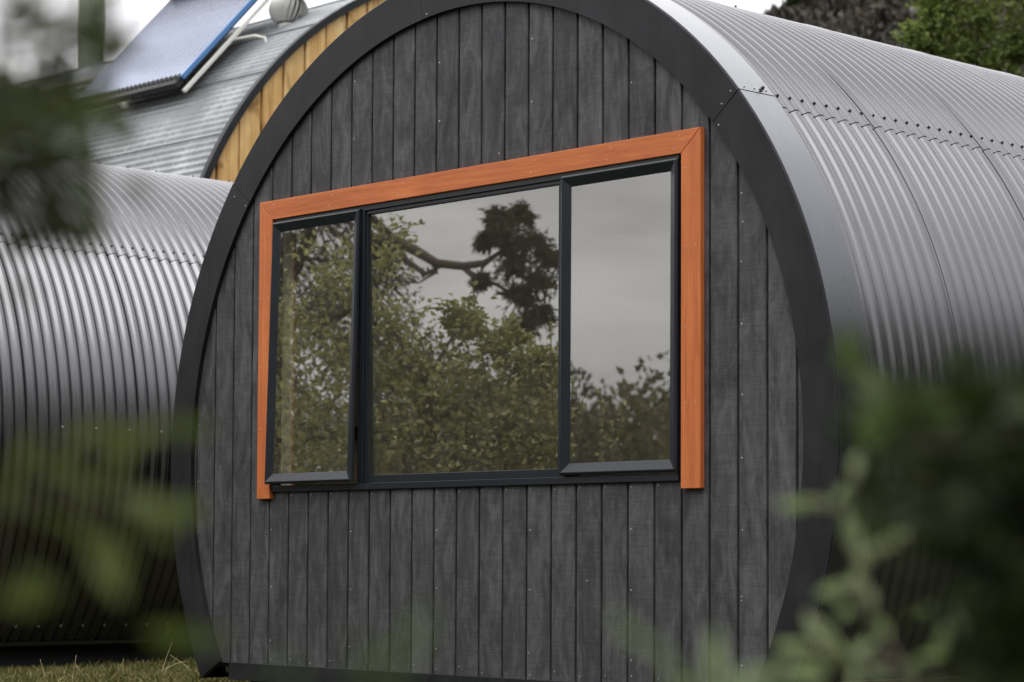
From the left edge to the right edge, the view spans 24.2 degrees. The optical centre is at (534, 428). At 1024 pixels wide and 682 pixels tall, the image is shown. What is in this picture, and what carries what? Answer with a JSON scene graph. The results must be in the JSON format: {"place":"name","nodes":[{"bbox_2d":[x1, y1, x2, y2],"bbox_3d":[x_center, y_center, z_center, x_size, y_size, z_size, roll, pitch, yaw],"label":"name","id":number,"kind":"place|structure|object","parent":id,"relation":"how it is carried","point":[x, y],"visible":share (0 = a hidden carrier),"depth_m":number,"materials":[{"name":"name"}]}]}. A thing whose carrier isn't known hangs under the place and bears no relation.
{"place":"outdoors","nodes":[
{"label":"outdoors","id":0,"kind":"place"},
{"bbox_2d":[0,672,152,681],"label":"lawn grass","id":1,"kind":"structure","parent":0,"point":[101,680],"depth_m":12.23,"materials":[{"name":"green plant"}]},
{"bbox_2d":[0,655,250,681],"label":"grass","id":2,"kind":"structure","parent":0,"point":[136,671],"depth_m":12.87,"materials":[{"name":"green plant"}]},
{"bbox_2d":[0,0,784,84],"label":"sky","id":3,"kind":"structure","parent":0,"point":[129,9],"materials":[{"name":"white"}]},
{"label":"hill","id":4,"kind":"structure","parent":0,"visible":0},
{"bbox_2d":[778,0,807,12],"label":"hill tree","id":5,"kind":"object","parent":4,"relation":"on","point":[788,3],"visible":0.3,"depth_m":93.45,"materials":[{"name":"green plant"}]},
{"bbox_2d":[763,0,1023,73],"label":"hillside scrub","id":6,"kind":"object","parent":4,"relation":"on","point":[876,20],"visible":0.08,"depth_m":85.17,"materials":[{"name":"green plant"}]},
{"bbox_3d":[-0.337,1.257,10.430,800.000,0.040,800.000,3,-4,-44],"label":"ground","id":7,"kind":"structure","parent":0,"visible":0},
{"bbox_2d":[0,0,166,322],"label":"young tree","id":8,"kind":"object","parent":7,"relation":"on","point":[33,105],"visible":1,"depth_m":1.19,"materials":[{"name":"green plant"}]},
{"bbox_2d":[77,0,98,63],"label":"tall post","id":9,"kind":"object","parent":7,"relation":"on","point":[89,8],"depth_m":26.92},
{"bbox_2d":[40,649,191,681],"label":"dry stalks","id":10,"kind":"object","parent":7,"relation":"on","point":[123,667],"visible":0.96,"depth_m":11.20,"materials":[{"name":"beige plant"}]},
{"bbox_2d":[0,417,232,648],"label":"olive shrub","id":11,"kind":"object","parent":7,"relation":"on","point":[157,517],"visible":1,"depth_m":1.00,"materials":[{"name":"green plant"}]},
{"bbox_2d":[0,165,233,671],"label":"arched cabin","id":12,"kind":"object","parent":7,"relation":"on","point":[103,341],"visible":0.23,"depth_m":14.14,"materials":[{"name":"grey metal"}]},
{"bbox_2d":[4,0,385,181],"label":"cabin","id":13,"kind":"structure","parent":7,"relation":"on","point":[211,122],"depth_m":21.32,"materials":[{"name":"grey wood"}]},
{"bbox_2d":[84,0,268,108],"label":"solar collector","id":14,"kind":"object","parent":13,"relation":"attached to","point":[183,38],"visible":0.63,"depth_m":22.23,"materials":[{"name":"blue glass"}]},
{"bbox_2d":[269,0,307,27],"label":"roof ventilator","id":15,"kind":"object","parent":13,"relation":"on","point":[282,12],"visible":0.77,"depth_m":22.06,"materials":[{"name":"silver metal"}]},
{"bbox_2d":[276,601,428,681],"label":"thin weed","id":16,"kind":"object","parent":7,"relation":"on","point":[373,670],"visible":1,"depth_m":0.72,"materials":[{"name":"green plant"}]},
{"bbox_2d":[171,0,1023,681],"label":"arched cabin","id":17,"kind":"object","parent":7,"relation":"on","point":[513,336],"visible":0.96,"depth_m":10.36,"materials":[{"name":"black wood"}]},
{"bbox_2d":[271,154,680,492],"bbox_3d":[-0.310,-0.410,10.561,0.116,1.340,2.692,3,-4,-44],"label":"window frame","id":18,"kind":"structure","parent":17,"relation":"in","point":[367,479],"depth_m":10.63,"materials":[{"name":"metal"}]},
{"bbox_2d":[611,608,829,681],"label":"sage plant","id":19,"kind":"object","parent":7,"relation":"on","point":[714,656],"visible":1,"depth_m":1.10,"materials":[{"name":"green plant"}]},
{"bbox_2d":[773,420,1003,681],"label":"sage shrub","id":20,"kind":"object","parent":7,"relation":"on","point":[818,629],"visible":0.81,"depth_m":1.55,"materials":[{"name":"green plant"}]},
{"bbox_2d":[836,325,957,444],"bbox_3d":[0.238,0.354,1.269,0.184,0.814,0.042,1,-3,-21],"label":"green shrub","id":21,"kind":"object","parent":7,"relation":"on","point":[869,381],"visible":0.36,"depth_m":1.25,"materials":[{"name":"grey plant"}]},
{"bbox_2d":[812,348,1023,681],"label":"dark shrub","id":22,"kind":"object","parent":7,"relation":"on","point":[965,484],"visible":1,"depth_m":1.18,"materials":[{"name":"green plant"}]},
{"bbox_2d":[890,0,1023,76],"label":"leafy tree","id":23,"kind":"object","parent":7,"relation":"on","point":[927,32],"visible":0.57,"depth_m":33.85,"materials":[{"name":"green plant"}]}
]}

